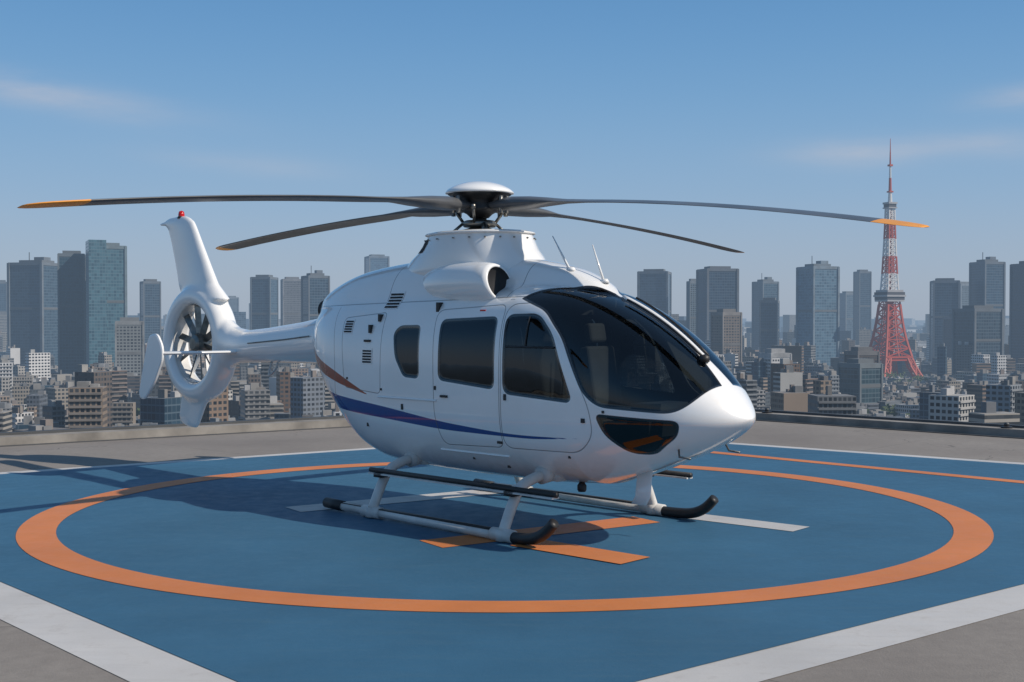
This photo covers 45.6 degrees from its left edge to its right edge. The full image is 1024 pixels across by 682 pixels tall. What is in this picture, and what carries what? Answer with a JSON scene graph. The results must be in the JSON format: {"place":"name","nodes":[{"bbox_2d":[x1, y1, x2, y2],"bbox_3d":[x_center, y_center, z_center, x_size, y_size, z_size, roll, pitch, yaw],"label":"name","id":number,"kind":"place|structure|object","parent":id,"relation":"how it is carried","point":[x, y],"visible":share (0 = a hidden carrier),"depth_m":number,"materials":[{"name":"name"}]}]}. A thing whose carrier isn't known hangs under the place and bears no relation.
{"place":"outdoors","nodes":[
{"label":"outdoors","id":0,"kind":"place"},
{"bbox_2d":[0,0,1023,320],"label":"sky","id":1,"kind":"structure","parent":0,"point":[788,104],"materials":[{"name":"blue"}]},
{"label":"city ground","id":2,"kind":"structure","parent":0,"visible":0},
{"bbox_2d":[0,280,6,312],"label":"office tower","id":3,"kind":"structure","parent":2,"relation":"on","point":[3,296],"depth_m":2591.24,"materials":[{"name":"glass"}]},
{"bbox_2d":[7,252,57,365],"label":"office tower","id":4,"kind":"structure","parent":2,"relation":"on","point":[32,304],"depth_m":1676.44,"materials":[{"name":"grey glass"}]},
{"bbox_2d":[57,251,85,373],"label":"glass skyscraper","id":5,"kind":"structure","parent":2,"relation":"on","point":[71,273],"depth_m":1485.52,"materials":[{"name":"grey glass"}]},
{"bbox_2d":[85,240,126,366],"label":"glass skyscraper","id":6,"kind":"structure","parent":2,"relation":"on","point":[106,286],"depth_m":1453.79,"materials":[{"name":"teal glass"}]},
{"bbox_2d":[115,317,143,376],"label":"office building","id":7,"kind":"structure","parent":2,"relation":"on","point":[129,344],"depth_m":1237.85,"materials":[{"name":"white concrete"}]},
{"bbox_2d":[140,279,160,342],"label":"office tower","id":8,"kind":"structure","parent":2,"relation":"on","point":[150,303],"depth_m":1988.32,"materials":[{"name":"grey glass"}]},
{"bbox_2d":[228,296,238,311],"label":"office tower","id":9,"kind":"structure","parent":2,"relation":"on","point":[233,301],"depth_m":3183.63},
{"bbox_2d":[250,275,278,329],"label":"office tower","id":10,"kind":"structure","parent":2,"relation":"on","point":[264,303],"depth_m":1984.63,"materials":[{"name":"glass"}]},
{"bbox_2d":[280,277,300,325],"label":"office tower","id":11,"kind":"structure","parent":2,"relation":"on","point":[290,294],"depth_m":2083.78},
{"bbox_2d":[301,266,329,321],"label":"office tower","id":12,"kind":"structure","parent":2,"relation":"on","point":[315,288],"depth_m":1786.22,"materials":[{"name":"glass"}]},
{"bbox_2d":[364,254,389,273],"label":"office tower","id":13,"kind":"structure","parent":2,"relation":"on","point":[373,262],"depth_m":2579.98,"materials":[{"name":"glass"}]},
{"bbox_2d":[25,371,931,416],"bbox_3d":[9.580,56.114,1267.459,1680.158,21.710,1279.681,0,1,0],"label":"city trees","id":14,"kind":"object","parent":2,"relation":"on","point":[889,409],"visible":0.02,"depth_m":1012.59,"materials":[{"name":"green plant"}]},
{"bbox_2d":[0,312,1023,431],"bbox_3d":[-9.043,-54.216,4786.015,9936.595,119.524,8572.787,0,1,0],"label":"distant city buildings","id":15,"kind":"structure","parent":2,"relation":"on","point":[104,391],"depth_m":913.42,"materials":[{"name":"grey concrete"}]},
{"bbox_2d":[0,420,1023,681],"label":"rooftop deck","id":16,"kind":"structure","parent":2,"relation":"on","point":[988,650],"depth_m":17.76,"materials":[{"name":"concrete"}]},
{"bbox_2d":[0,443,1023,681],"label":"helipad","id":17,"kind":"object","parent":16,"relation":"on","point":[775,561],"visible":0.82,"depth_m":10.14,"materials":[{"name":"blue paint"}]},
{"bbox_2d":[17,181,929,544],"bbox_3d":[-0.928,0.007,13.853,8.364,3.647,8.558,0,1,-1],"label":"helicopter","id":18,"kind":"object","parent":17,"relation":"on","point":[479,343],"visible":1,"depth_m":12.24,"materials":[{"name":"paint"}]},
{"bbox_2d":[0,409,1023,446],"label":"roof edge parapet","id":19,"kind":"structure","parent":16,"relation":"on","point":[42,437],"depth_m":22.39,"materials":[{"name":"concrete"}]},
{"bbox_2d":[762,408,771,412],"bbox_3d":[5.298,1.443,25.332,0.200,0.110,0.200,0,1,0],"label":"perimeter light","id":20,"kind":"object","parent":19,"relation":"on","point":[766,410],"visible":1,"depth_m":25.29,"materials":[{"name":"metal"}]},
{"bbox_2d":[1001,422,1012,428],"bbox_3d":[8.841,1.505,21.789,0.200,0.110,0.200,0,1,0],"label":"perimeter light","id":21,"kind":"object","parent":19,"relation":"on","point":[1006,425],"visible":1,"depth_m":21.74,"materials":[{"name":"metal"}]},
{"bbox_2d":[637,269,671,316],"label":"office tower","id":22,"kind":"structure","parent":2,"relation":"on","point":[654,287],"depth_m":1877.81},
{"bbox_2d":[686,279,695,334],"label":"office tower","id":23,"kind":"structure","parent":2,"relation":"on","point":[691,305],"depth_m":1852.29,"materials":[{"name":"glass"}]},
{"bbox_2d":[696,266,738,342],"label":"glass skyscraper","id":24,"kind":"structure","parent":2,"relation":"on","point":[717,287],"depth_m":1778.29,"materials":[{"name":"blue glass"}]},
{"bbox_2d":[710,309,741,361],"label":"apartment tower","id":25,"kind":"structure","parent":2,"relation":"on","point":[725,329],"depth_m":1390.82,"materials":[{"name":"grey concrete"}]},
{"bbox_2d":[752,273,778,349],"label":"office tower","id":26,"kind":"structure","parent":2,"relation":"on","point":[766,287],"depth_m":2192.01,"materials":[{"name":"glass"}]},
{"bbox_2d":[759,298,779,352],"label":"office tower","id":27,"kind":"structure","parent":2,"relation":"on","point":[769,313],"depth_m":1788.40,"materials":[{"name":"grey glass"}]},
{"bbox_2d":[758,348,791,394],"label":"apartment tower","id":28,"kind":"structure","parent":2,"relation":"on","point":[771,355],"depth_m":1072.12,"materials":[{"name":"grey concrete"}]},
{"bbox_2d":[796,256,839,366],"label":"office tower","id":29,"kind":"structure","parent":2,"relation":"on","point":[818,304],"depth_m":1683.44,"materials":[{"name":"blue glass"}]},
{"bbox_2d":[840,291,852,339],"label":"office tower","id":30,"kind":"structure","parent":2,"relation":"on","point":[846,310],"depth_m":2587.03,"materials":[{"name":"glass"}]},
{"bbox_2d":[837,358,882,408],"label":"office building","id":31,"kind":"structure","parent":2,"relation":"on","point":[861,379],"depth_m":1041.38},
{"bbox_2d":[853,270,871,339],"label":"office tower","id":32,"kind":"structure","parent":2,"relation":"on","point":[862,293],"depth_m":2487.99,"materials":[{"name":"glass"}]},
{"bbox_2d":[844,347,883,397],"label":"office building","id":33,"kind":"structure","parent":2,"relation":"on","point":[863,352],"depth_m":1142.39,"materials":[{"name":"grey concrete"}]},
{"bbox_2d":[869,139,922,377],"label":"lattice broadcast tower","id":34,"kind":"structure","parent":2,"relation":"on","point":[888,296],"depth_m":1672.47,"materials":[{"name":"red metal"}]},
{"bbox_2d":[874,204,904,299],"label":"observation windows","id":35,"kind":"structure","parent":34,"relation":"in","point":[885,205],"depth_m":1668.84,"materials":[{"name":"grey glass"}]},
{"bbox_2d":[929,278,959,361],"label":"office tower","id":36,"kind":"structure","parent":2,"relation":"on","point":[944,296],"depth_m":1883.27,"materials":[{"name":"grey glass"}]},
{"bbox_2d":[943,314,951,357],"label":"office tower","id":37,"kind":"structure","parent":2,"relation":"on","point":[947,331],"depth_m":1748.58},
{"bbox_2d":[960,282,968,308],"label":"office tower","id":38,"kind":"structure","parent":2,"relation":"on","point":[964,293],"depth_m":2183.07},
{"bbox_2d":[952,305,1003,374],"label":"office building","id":39,"kind":"structure","parent":2,"relation":"on","point":[979,328],"depth_m":1483.94,"materials":[{"name":"glass"}]},
{"bbox_2d":[969,252,1005,343],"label":"office tower","id":40,"kind":"structure","parent":2,"relation":"on","point":[987,280],"depth_m":1884.92,"materials":[{"name":"glass"}]},
{"bbox_2d":[1009,261,1023,363],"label":"glass skyscraper","id":41,"kind":"structure","parent":2,"relation":"on","point":[1016,319],"depth_m":1651.67,"materials":[{"name":"glass"}]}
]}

